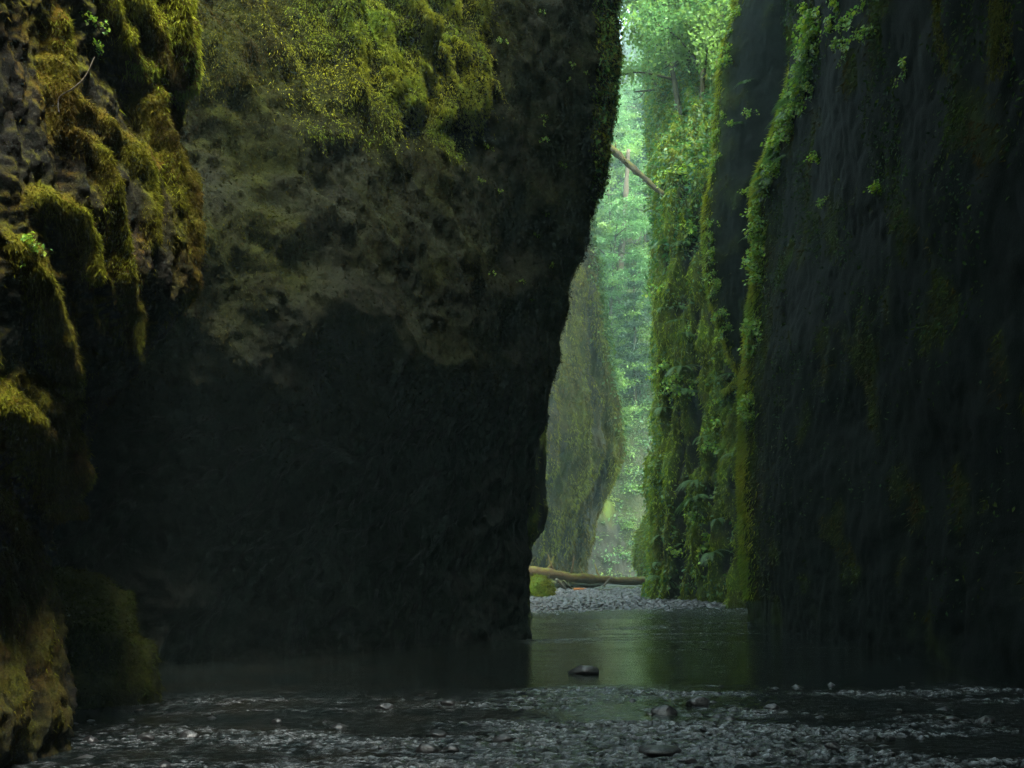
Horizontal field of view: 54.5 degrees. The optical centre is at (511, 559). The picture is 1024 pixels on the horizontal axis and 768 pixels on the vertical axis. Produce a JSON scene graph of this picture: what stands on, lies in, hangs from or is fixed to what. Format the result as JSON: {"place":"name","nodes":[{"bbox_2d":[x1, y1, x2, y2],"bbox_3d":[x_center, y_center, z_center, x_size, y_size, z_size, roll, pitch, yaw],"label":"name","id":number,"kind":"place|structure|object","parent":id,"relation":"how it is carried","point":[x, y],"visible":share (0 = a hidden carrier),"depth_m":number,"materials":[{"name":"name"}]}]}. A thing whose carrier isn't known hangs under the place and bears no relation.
{"place":"outdoors","nodes":[
{"label":"outdoors","id":0,"kind":"place"},
{"bbox_2d":[0,0,206,767],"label":"cliff","id":1,"kind":"structure","parent":0,"point":[101,193],"depth_m":7.14,"materials":[{"name":"stone"}]},
{"bbox_2d":[20,231,51,267],"bbox_3d":[-3.041,-1.978,6.328,0.199,0.244,0.152,-17,2,-6],"label":"leafy plant","id":2,"kind":"object","parent":1,"relation":"attached to","point":[30,243],"visible":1,"depth_m":6.33,"materials":[{"name":"green plant"}]},
{"bbox_2d":[57,57,94,113],"bbox_3d":[-2.869,-3.142,6.556,0.230,0.422,0.064,0,0,-26],"label":"twig","id":3,"kind":"object","parent":1,"relation":"attached to","point":[71,89],"visible":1,"depth_m":6.53,"materials":[{"name":"grey wood"}]},
{"bbox_2d":[79,11,109,34],"bbox_3d":[-2.881,-3.736,6.883,0.144,0.155,0.169,0,0,14],"label":"leafy plant","id":4,"kind":"object","parent":1,"relation":"attached to","point":[95,25],"visible":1,"depth_m":6.90,"materials":[{"name":"green plant"}]},
{"bbox_2d":[127,312,147,363],"bbox_3d":[-2.763,-1.664,7.357,0.139,0.444,0.092,-9,3,-8],"label":"hanging moss","id":5,"kind":"object","parent":1,"relation":"hanging from","point":[135,324],"visible":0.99,"depth_m":7.35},
{"bbox_2d":[52,0,627,665],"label":"cliff","id":6,"kind":"structure","parent":0,"point":[324,416],"depth_m":14.75,"materials":[{"name":"stone"}]},
{"bbox_2d":[4,608,1023,767],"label":"stream water","id":7,"kind":"structure","parent":0,"point":[532,690],"depth_m":10.13,"materials":[{"name":"liquid"}]},
{"bbox_2d":[137,733,154,740],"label":"stone","id":8,"kind":"object","parent":7,"relation":"on","point":[148,737],"visible":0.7,"depth_m":8.29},
{"bbox_2d":[179,730,198,738],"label":"stone","id":9,"kind":"object","parent":7,"relation":"on","point":[187,734],"visible":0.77,"depth_m":8.41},
{"bbox_2d":[375,703,392,709],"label":"stone","id":10,"kind":"object","parent":7,"relation":"in","point":[385,706],"visible":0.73,"depth_m":10.02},
{"bbox_2d":[415,743,441,752],"bbox_3d":[-0.656,1.493,7.809,0.208,0.116,0.172,0,0,0],"label":"stone","id":11,"kind":"object","parent":7,"relation":"on","point":[425,748],"visible":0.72,"depth_m":7.75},
{"bbox_2d":[426,729,446,737],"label":"stone","id":12,"kind":"object","parent":7,"relation":"in","point":[437,733],"visible":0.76,"depth_m":8.42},
{"bbox_2d":[442,745,459,752],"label":"stone","id":13,"kind":"object","parent":7,"relation":"on","point":[451,748],"visible":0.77,"depth_m":7.78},
{"bbox_2d":[492,733,512,742],"bbox_3d":[-0.081,1.494,8.253,0.177,0.113,0.142,0,0,0],"label":"stone","id":14,"kind":"object","parent":7,"relation":"on","point":[503,737],"visible":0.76,"depth_m":8.21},
{"bbox_2d":[71,682,1018,767],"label":"pebbles","id":15,"kind":"object","parent":7,"relation":"in","point":[164,763],"visible":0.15,"depth_m":9.14,"materials":[{"name":"stone"}]},
{"bbox_2d":[568,665,598,673],"bbox_3d":[0.948,1.480,13.194,0.416,0.179,0.304,0,0,0],"label":"stone","id":16,"kind":"object","parent":7,"relation":"in","point":[585,669],"visible":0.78,"depth_m":13.10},
{"bbox_2d":[638,745,681,757],"bbox_3d":[1.148,1.489,7.727,0.346,0.104,0.268,0,0,0],"label":"stone","id":17,"kind":"object","parent":7,"relation":"on","point":[653,751],"visible":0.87,"depth_m":7.66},
{"bbox_2d":[651,705,677,714],"bbox_3d":[1.484,1.489,9.695,0.263,0.155,0.202,0,0,0],"label":"stone","id":18,"kind":"object","parent":7,"relation":"in","point":[664,710],"visible":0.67,"depth_m":9.65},
{"bbox_2d":[686,696,709,705],"bbox_3d":[1.918,1.486,10.291,0.247,0.150,0.176,0,0,0],"label":"stone","id":19,"kind":"object","parent":7,"relation":"in","point":[699,701],"visible":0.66,"depth_m":10.24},
{"bbox_2d":[825,742,841,749],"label":"stone","id":20,"kind":"object","parent":7,"relation":"on","point":[832,745],"visible":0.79,"depth_m":7.90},
{"bbox_2d":[977,715,994,722],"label":"stone","id":21,"kind":"object","parent":7,"relation":"in","point":[986,718],"visible":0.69,"depth_m":9.15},
{"bbox_2d":[527,394,550,617],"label":"cliff","id":22,"kind":"structure","parent":0,"point":[537,508],"depth_m":25.62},
{"bbox_2d":[529,204,630,580],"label":"cliff","id":23,"kind":"structure","parent":0,"point":[586,449],"depth_m":59.87,"materials":[{"name":"green stone"}]},
{"bbox_2d":[537,584,676,609],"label":"gravel bar","id":24,"kind":"object","parent":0,"point":[607,585],"visible":0.01,"depth_m":55.52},
{"bbox_2d":[529,573,556,596],"bbox_3d":[1.036,1.300,37.961,1.472,1.627,1.385,0,0,-17],"label":"boulder","id":25,"kind":"object","parent":24,"relation":"on","point":[541,585],"visible":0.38,"depth_m":37.65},
{"bbox_2d":[549,566,602,587],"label":"fallen log","id":26,"kind":"object","parent":24,"relation":"on","point":[572,585],"visible":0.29,"depth_m":50.80,"materials":[{"name":"wood"}]},
{"bbox_2d":[529,554,645,584],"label":"fallen log","id":27,"kind":"object","parent":26,"relation":"on","point":[553,573],"visible":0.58,"depth_m":48.32,"materials":[{"name":"brown wood"}]},
{"bbox_2d":[530,587,736,614],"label":"pebbles","id":28,"kind":"object","parent":24,"relation":"on","point":[596,599],"visible":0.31,"depth_m":32.81,"materials":[{"name":"gravel"}]},
{"bbox_2d":[630,510,647,584],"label":"boulder","id":29,"kind":"object","parent":24,"relation":"on","point":[637,559],"visible":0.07,"depth_m":56.60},
{"bbox_2d":[587,497,636,576],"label":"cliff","id":30,"kind":"structure","parent":0,"point":[613,532],"depth_m":77.04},
{"bbox_2d":[596,6,653,568],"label":"hillside","id":31,"kind":"structure","parent":0,"point":[635,502],"depth_m":82.97,"materials":[{"name":"plant"}]},
{"bbox_2d":[594,218,637,290],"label":"broadleaf tree","id":32,"kind":"object","parent":31,"relation":"on","point":[603,227],"visible":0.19,"depth_m":88.43,"materials":[{"name":"green plant"}]},
{"bbox_2d":[599,142,645,227],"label":"broadleaf tree","id":33,"kind":"object","parent":31,"relation":"on","point":[620,170],"visible":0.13,"depth_m":98.37,"materials":[{"name":"green plant"}]},
{"bbox_2d":[615,149,629,304],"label":"snag","id":34,"kind":"object","parent":31,"relation":"on","point":[621,247],"visible":0.59,"depth_m":91.78,"materials":[{"name":"grey wood"}]},
{"bbox_2d":[592,82,653,576],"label":"undergrowth","id":35,"kind":"object","parent":31,"relation":"on","point":[628,526],"visible":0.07,"depth_m":81.96,"materials":[{"name":"green plant"}]},
{"bbox_2d":[600,95,645,206],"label":"broadleaf tree","id":36,"kind":"object","parent":31,"relation":"on","point":[626,139],"visible":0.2,"depth_m":100.20,"materials":[{"name":"green plant"}]},
{"bbox_2d":[596,205,650,341],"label":"broadleaf tree","id":37,"kind":"object","parent":31,"relation":"on","point":[616,237],"visible":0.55,"depth_m":87.91,"materials":[{"name":"green plant"}]},
{"bbox_2d":[597,185,651,308],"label":"broadleaf tree","id":38,"kind":"object","parent":31,"relation":"on","point":[609,196],"visible":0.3,"depth_m":91.11,"materials":[{"name":"green plant"}]},
{"bbox_2d":[596,160,652,281],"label":"broadleaf tree","id":39,"kind":"object","parent":31,"relation":"on","point":[636,207],"visible":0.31,"depth_m":93.88,"materials":[{"name":"green plant"}]},
{"bbox_2d":[603,259,651,313],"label":"broadleaf tree","id":40,"kind":"object","parent":31,"relation":"on","point":[613,294],"visible":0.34,"depth_m":88.54,"materials":[{"name":"green plant"}]},
{"bbox_2d":[610,112,645,191],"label":"broadleaf tree","id":41,"kind":"object","parent":31,"relation":"on","point":[620,134],"visible":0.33,"depth_m":103.17,"materials":[{"name":"green plant"}]},
{"bbox_2d":[606,302,651,395],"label":"broadleaf tree","id":42,"kind":"object","parent":31,"relation":"on","point":[632,315],"visible":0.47,"depth_m":85.28,"materials":[{"name":"green plant"}]},
{"bbox_2d":[613,368,644,424],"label":"broadleaf tree","id":43,"kind":"object","parent":31,"relation":"on","point":[622,379],"visible":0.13,"depth_m":81.60,"materials":[{"name":"green plant"}]},
{"bbox_2d":[614,91,644,157],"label":"broadleaf tree","id":44,"kind":"object","parent":31,"relation":"on","point":[628,104],"visible":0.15,"depth_m":104.45,"materials":[{"name":"green plant"}]},
{"bbox_2d":[618,58,641,115],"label":"broadleaf tree","id":45,"kind":"object","parent":31,"relation":"on","point":[629,86],"visible":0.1,"depth_m":118.82,"materials":[{"name":"green plant"}]},
{"bbox_2d":[617,83,645,158],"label":"broadleaf tree","id":46,"kind":"object","parent":31,"relation":"on","point":[637,88],"visible":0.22,"depth_m":108.94,"materials":[{"name":"green plant"}]},
{"bbox_2d":[612,267,652,411],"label":"conifer tree","id":47,"kind":"object","parent":31,"relation":"on","point":[634,324],"visible":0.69,"depth_m":84.73,"materials":[{"name":"green plant"}]},
{"bbox_2d":[618,92,647,196],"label":"conifer tree","id":48,"kind":"object","parent":31,"relation":"on","point":[642,150],"visible":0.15,"depth_m":104.12,"materials":[{"name":"green plant"}]},
{"bbox_2d":[616,203,651,278],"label":"broadleaf tree","id":49,"kind":"object","parent":31,"relation":"on","point":[636,246],"visible":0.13,"depth_m":93.24,"materials":[{"name":"green plant"}]},
{"bbox_2d":[562,586,746,609],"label":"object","id":50,"kind":"structure","parent":0,"point":[623,587],"depth_m":50.48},
{"bbox_2d":[636,13,746,607],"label":"cliff","id":51,"kind":"structure","parent":0,"point":[675,457],"depth_m":34.75,"materials":[{"name":"green plant"}]},
{"bbox_2d":[609,141,665,196],"bbox_3d":[4.216,-14.482,36.357,0.539,3.314,3.615,0,0,-42],"label":"fallen log","id":52,"kind":"object","parent":51,"relation":"on","point":[628,164],"visible":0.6,"depth_m":36.20,"materials":[{"name":"wood"}]},
{"bbox_2d":[641,284,663,297],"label":"leafy plant","id":53,"kind":"object","parent":51,"relation":"attached to","point":[658,288],"visible":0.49,"depth_m":35.02,"materials":[{"name":"green plant"}]},
{"bbox_2d":[645,357,671,379],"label":"leafy plant","id":54,"kind":"object","parent":51,"relation":"attached to","point":[663,364],"visible":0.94,"depth_m":35.03,"materials":[{"name":"green plant"}]},
{"bbox_2d":[617,0,730,116],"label":"broadleaf tree","id":55,"kind":"object","parent":51,"relation":"on","point":[628,70],"visible":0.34,"depth_m":39.51,"materials":[{"name":"green plant"}]},
{"bbox_2d":[618,0,731,100],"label":"broadleaf tree","id":56,"kind":"object","parent":51,"relation":"on","point":[664,25],"visible":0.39,"depth_m":38.63,"materials":[{"name":"green plant"}]},
{"bbox_2d":[666,543,683,559],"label":"leafy plant","id":57,"kind":"object","parent":51,"relation":"on","point":[676,552],"visible":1,"depth_m":34.64,"materials":[{"name":"green plant"}]},
{"bbox_2d":[625,0,729,88],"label":"broadleaf tree","id":58,"kind":"object","parent":51,"relation":"on","point":[658,59],"visible":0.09,"depth_m":40.84,"materials":[{"name":"green plant"}]},
{"bbox_2d":[664,380,694,398],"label":"leafy plant","id":59,"kind":"object","parent":51,"relation":"on","point":[678,391],"visible":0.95,"depth_m":34.47,"materials":[{"name":"green plant"}]},
{"bbox_2d":[630,0,730,86],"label":"broadleaf tree","id":60,"kind":"object","parent":51,"relation":"on","point":[679,53],"visible":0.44,"depth_m":38.41,"materials":[{"name":"green plant"}]},
{"bbox_2d":[669,163,694,180],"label":"leafy plant","id":61,"kind":"object","parent":51,"relation":"on","point":[678,171],"visible":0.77,"depth_m":35.13,"materials":[{"name":"green plant"}]},
{"bbox_2d":[665,364,699,377],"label":"fern","id":62,"kind":"object","parent":51,"relation":"attached to","point":[671,370],"visible":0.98,"depth_m":34.13,"materials":[{"name":"green plant"}]},
{"bbox_2d":[675,479,697,491],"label":"fern","id":63,"kind":"object","parent":51,"relation":"attached to","point":[688,481],"visible":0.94,"depth_m":33.77,"materials":[{"name":"green plant"}]},
{"bbox_2d":[677,219,699,237],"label":"leafy plant","id":64,"kind":"object","parent":51,"relation":"on","point":[689,228],"visible":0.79,"depth_m":34.45,"materials":[{"name":"green plant"}]},
{"bbox_2d":[673,493,708,515],"bbox_3d":[5.973,-1.890,33.581,0.917,0.435,1.877,-5,-14,-24],"label":"fern","id":65,"kind":"object","parent":51,"relation":"on","point":[685,502],"visible":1,"depth_m":33.63,"materials":[{"name":"green plant"}]},
{"bbox_2d":[682,508,705,525],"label":"leafy plant","id":66,"kind":"object","parent":51,"relation":"on","point":[690,516],"visible":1,"depth_m":33.62,"materials":[{"name":"green plant"}]},
{"bbox_2d":[696,529,709,563],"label":"leafy plant","id":67,"kind":"object","parent":51,"relation":"attached to","point":[704,546],"visible":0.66,"depth_m":33.62,"materials":[{"name":"green plant"}]},
{"bbox_2d":[701,438,719,456],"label":"leafy plant","id":68,"kind":"object","parent":51,"relation":"on","point":[708,443],"visible":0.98,"depth_m":33.36,"materials":[{"name":"green plant"}]},
{"bbox_2d":[701,414,720,431],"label":"leafy plant","id":69,"kind":"object","parent":51,"relation":"attached to","point":[715,421],"visible":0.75,"depth_m":32.93,"materials":[{"name":"green plant"}]},
{"bbox_2d":[700,549,732,566],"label":"fern","id":70,"kind":"object","parent":51,"relation":"attached to","point":[710,554],"visible":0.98,"depth_m":32.51,"materials":[{"name":"green plant"}]},
{"bbox_2d":[699,0,789,396],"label":"cliff","id":71,"kind":"structure","parent":0,"point":[756,38],"depth_m":27.51,"materials":[{"name":"stone"}]},
{"bbox_2d":[710,306,729,321],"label":"leafy plant","id":72,"kind":"object","parent":71,"relation":"attached to","point":[719,313],"visible":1,"depth_m":28.07,"materials":[{"name":"green plant"}]},
{"bbox_2d":[717,322,733,340],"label":"leafy plant","id":73,"kind":"object","parent":71,"relation":"attached to","point":[728,326],"visible":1,"depth_m":28.23,"materials":[{"name":"green plant"}]},
{"bbox_2d":[733,0,1023,689],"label":"cliff","id":74,"kind":"structure","parent":0,"point":[879,483],"depth_m":14.92,"materials":[{"name":"stone"}]},
{"bbox_2d":[736,391,753,411],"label":"leafy plant","id":75,"kind":"object","parent":74,"relation":"on","point":[744,401],"visible":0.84,"depth_m":23.34,"materials":[{"name":"green plant"}]},
{"bbox_2d":[737,339,756,360],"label":"leafy plant","id":76,"kind":"object","parent":74,"relation":"attached to","point":[751,350],"visible":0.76,"depth_m":23.36,"materials":[{"name":"green plant"}]},
{"bbox_2d":[739,205,761,222],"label":"leafy plant","id":77,"kind":"object","parent":74,"relation":"on","point":[750,214],"visible":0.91,"depth_m":23.55,"materials":[{"name":"green plant"}]},
{"bbox_2d":[740,258,762,276],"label":"leafy plant","id":78,"kind":"object","parent":74,"relation":"attached to","point":[754,266],"visible":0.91,"depth_m":23.52,"materials":[{"name":"green plant"}]},
{"bbox_2d":[742,321,762,343],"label":"leafy plant","id":79,"kind":"object","parent":74,"relation":"attached to","point":[752,328],"visible":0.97,"depth_m":23.21,"materials":[{"name":"green plant"}]},
{"bbox_2d":[742,270,762,289],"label":"leafy plant","id":80,"kind":"object","parent":74,"relation":"on","point":[757,278],"visible":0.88,"depth_m":23.38,"materials":[{"name":"green plant"}]},
{"bbox_2d":[741,242,765,263],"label":"leafy plant","id":81,"kind":"object","parent":74,"relation":"attached to","point":[749,255],"visible":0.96,"depth_m":23.46,"materials":[{"name":"green plant"}]},
{"bbox_2d":[748,215,766,235],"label":"leafy plant","id":82,"kind":"object","parent":74,"relation":"on","point":[759,220],"visible":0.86,"depth_m":23.26,"materials":[{"name":"green plant"}]},
{"bbox_2d":[750,229,766,257],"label":"leafy plant","id":83,"kind":"object","parent":74,"relation":"on","point":[761,237],"visible":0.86,"depth_m":23.48,"materials":[{"name":"green plant"}]},
{"bbox_2d":[760,136,779,152],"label":"leafy plant","id":84,"kind":"object","parent":74,"relation":"attached to","point":[772,144],"visible":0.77,"depth_m":22.02,"materials":[{"name":"green plant"}]},
{"bbox_2d":[762,164,779,179],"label":"leafy plant","id":85,"kind":"object","parent":74,"relation":"on","point":[772,171],"visible":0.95,"depth_m":22.11,"materials":[{"name":"green plant"}]},
{"bbox_2d":[782,83,805,102],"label":"leafy plant","id":86,"kind":"object","parent":74,"relation":"attached to","point":[798,92],"visible":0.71,"depth_m":19.63,"materials":[{"name":"green plant"}]},
{"bbox_2d":[786,99,804,116],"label":"leafy plant","id":87,"kind":"object","parent":74,"relation":"attached to","point":[798,105],"visible":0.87,"depth_m":19.82,"materials":[{"name":"green plant"}]},
{"bbox_2d":[784,73,808,97],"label":"leafy plant","id":88,"kind":"object","parent":74,"relation":"attached to","point":[794,86],"visible":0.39,"depth_m":19.62,"materials":[{"name":"green plant"}]},
{"bbox_2d":[786,1,808,40],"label":"leafy plant","id":89,"kind":"object","parent":74,"relation":"on","point":[804,10],"visible":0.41,"depth_m":18.79,"materials":[{"name":"green plant"}]},
{"bbox_2d":[789,53,811,85],"bbox_3d":[5.540,-9.420,18.936,0.488,0.222,1.006,3,-17,-8],"label":"fern","id":90,"kind":"object","parent":74,"relation":"attached to","point":[804,65],"visible":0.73,"depth_m":19.07,"materials":[{"name":"green plant"}]},
{"bbox_2d":[791,20,809,58],"bbox_3d":[5.534,-9.884,18.763,0.451,0.460,0.818,-8,-10,-22],"label":"leafy plant","id":91,"kind":"object","parent":74,"relation":"attached to","point":[798,43],"visible":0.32,"depth_m":18.83,"materials":[{"name":"green plant"}]},
{"bbox_2d":[791,13,814,37],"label":"leafy plant","id":92,"kind":"object","parent":74,"relation":"on","point":[806,27],"visible":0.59,"depth_m":18.33,"materials":[{"name":"green plant"}]},
{"bbox_2d":[801,81,813,110],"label":"leafy plant","id":93,"kind":"object","parent":74,"relation":"attached to","point":[807,85],"visible":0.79,"depth_m":18.99,"materials":[{"name":"green plant"}]},
{"bbox_2d":[800,6,820,42],"bbox_3d":[5.463,-9.539,17.638,0.437,0.704,0.573,8,-8,-33],"label":"leafy plant","id":94,"kind":"object","parent":74,"relation":"attached to","point":[817,28],"visible":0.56,"depth_m":17.70,"materials":[{"name":"green plant"}]},
{"bbox_2d":[803,150,820,163],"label":"leafy plant","id":95,"kind":"object","parent":74,"relation":"attached to","point":[815,158],"visible":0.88,"depth_m":18.80,"materials":[{"name":"green plant"}]},
{"bbox_2d":[815,16,833,43],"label":"leafy plant","id":96,"kind":"object","parent":74,"relation":"attached to","point":[829,26],"visible":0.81,"depth_m":16.84,"materials":[{"name":"green plant"}]},
{"bbox_2d":[820,0,839,32],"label":"leafy plant","id":97,"kind":"object","parent":74,"relation":"attached to","point":[832,4],"visible":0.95,"depth_m":16.40,"materials":[{"name":"green plant"}]},
{"bbox_2d":[829,36,845,51],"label":"leafy plant","id":98,"kind":"object","parent":74,"relation":"attached to","point":[835,41],"visible":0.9,"depth_m":16.34,"materials":[{"name":"green plant"}]},
{"bbox_2d":[832,15,852,34],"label":"leafy plant","id":99,"kind":"object","parent":74,"relation":"attached to","point":[840,22],"visible":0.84,"depth_m":15.81,"materials":[{"name":"green plant"}]},
{"bbox_2d":[843,28,858,50],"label":"leafy plant","id":100,"kind":"object","parent":74,"relation":"on","point":[848,42],"visible":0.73,"depth_m":15.49,"materials":[{"name":"green plant"}]},
{"bbox_2d":[841,0,865,29],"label":"leafy plant","id":101,"kind":"object","parent":74,"relation":"attached to","point":[854,12],"visible":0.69,"depth_m":15.10,"materials":[{"name":"green plant"}]},
{"bbox_2d":[855,23,875,44],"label":"leafy plant","id":102,"kind":"object","parent":74,"relation":"on","point":[863,30],"visible":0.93,"depth_m":14.71,"materials":[{"name":"green plant"}]},
{"bbox_2d":[863,179,883,194],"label":"leafy plant","id":103,"kind":"object","parent":74,"relation":"attached to","point":[875,185],"visible":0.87,"depth_m":15.15,"materials":[{"name":"green plant"}]},
{"bbox_2d":[892,56,906,88],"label":"leafy plant","id":104,"kind":"object","parent":74,"relation":"on","point":[902,63],"visible":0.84,"depth_m":13.64,"materials":[{"name":"green plant"}]},
{"bbox_2d":[927,0,950,82],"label":"hanging moss","id":105,"kind":"object","parent":74,"relation":"hanging from","point":[936,33],"visible":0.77,"depth_m":12.38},
{"bbox_2d":[983,0,1013,85],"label":"hanging moss","id":106,"kind":"object","parent":74,"relation":"hanging from","point":[995,33],"visible":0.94,"depth_m":10.73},
{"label":"streambed","id":107,"kind":"structure","parent":0,"visible":0},
{"bbox_2d":[53,563,166,708],"bbox_3d":[-4.835,1.202,10.652,1.920,2.674,1.770,0,0,-31],"label":"boulder","id":108,"kind":"object","parent":107,"relation":"on","point":[112,657],"visible":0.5,"depth_m":10.31,"materials":[{"name":"stone"}]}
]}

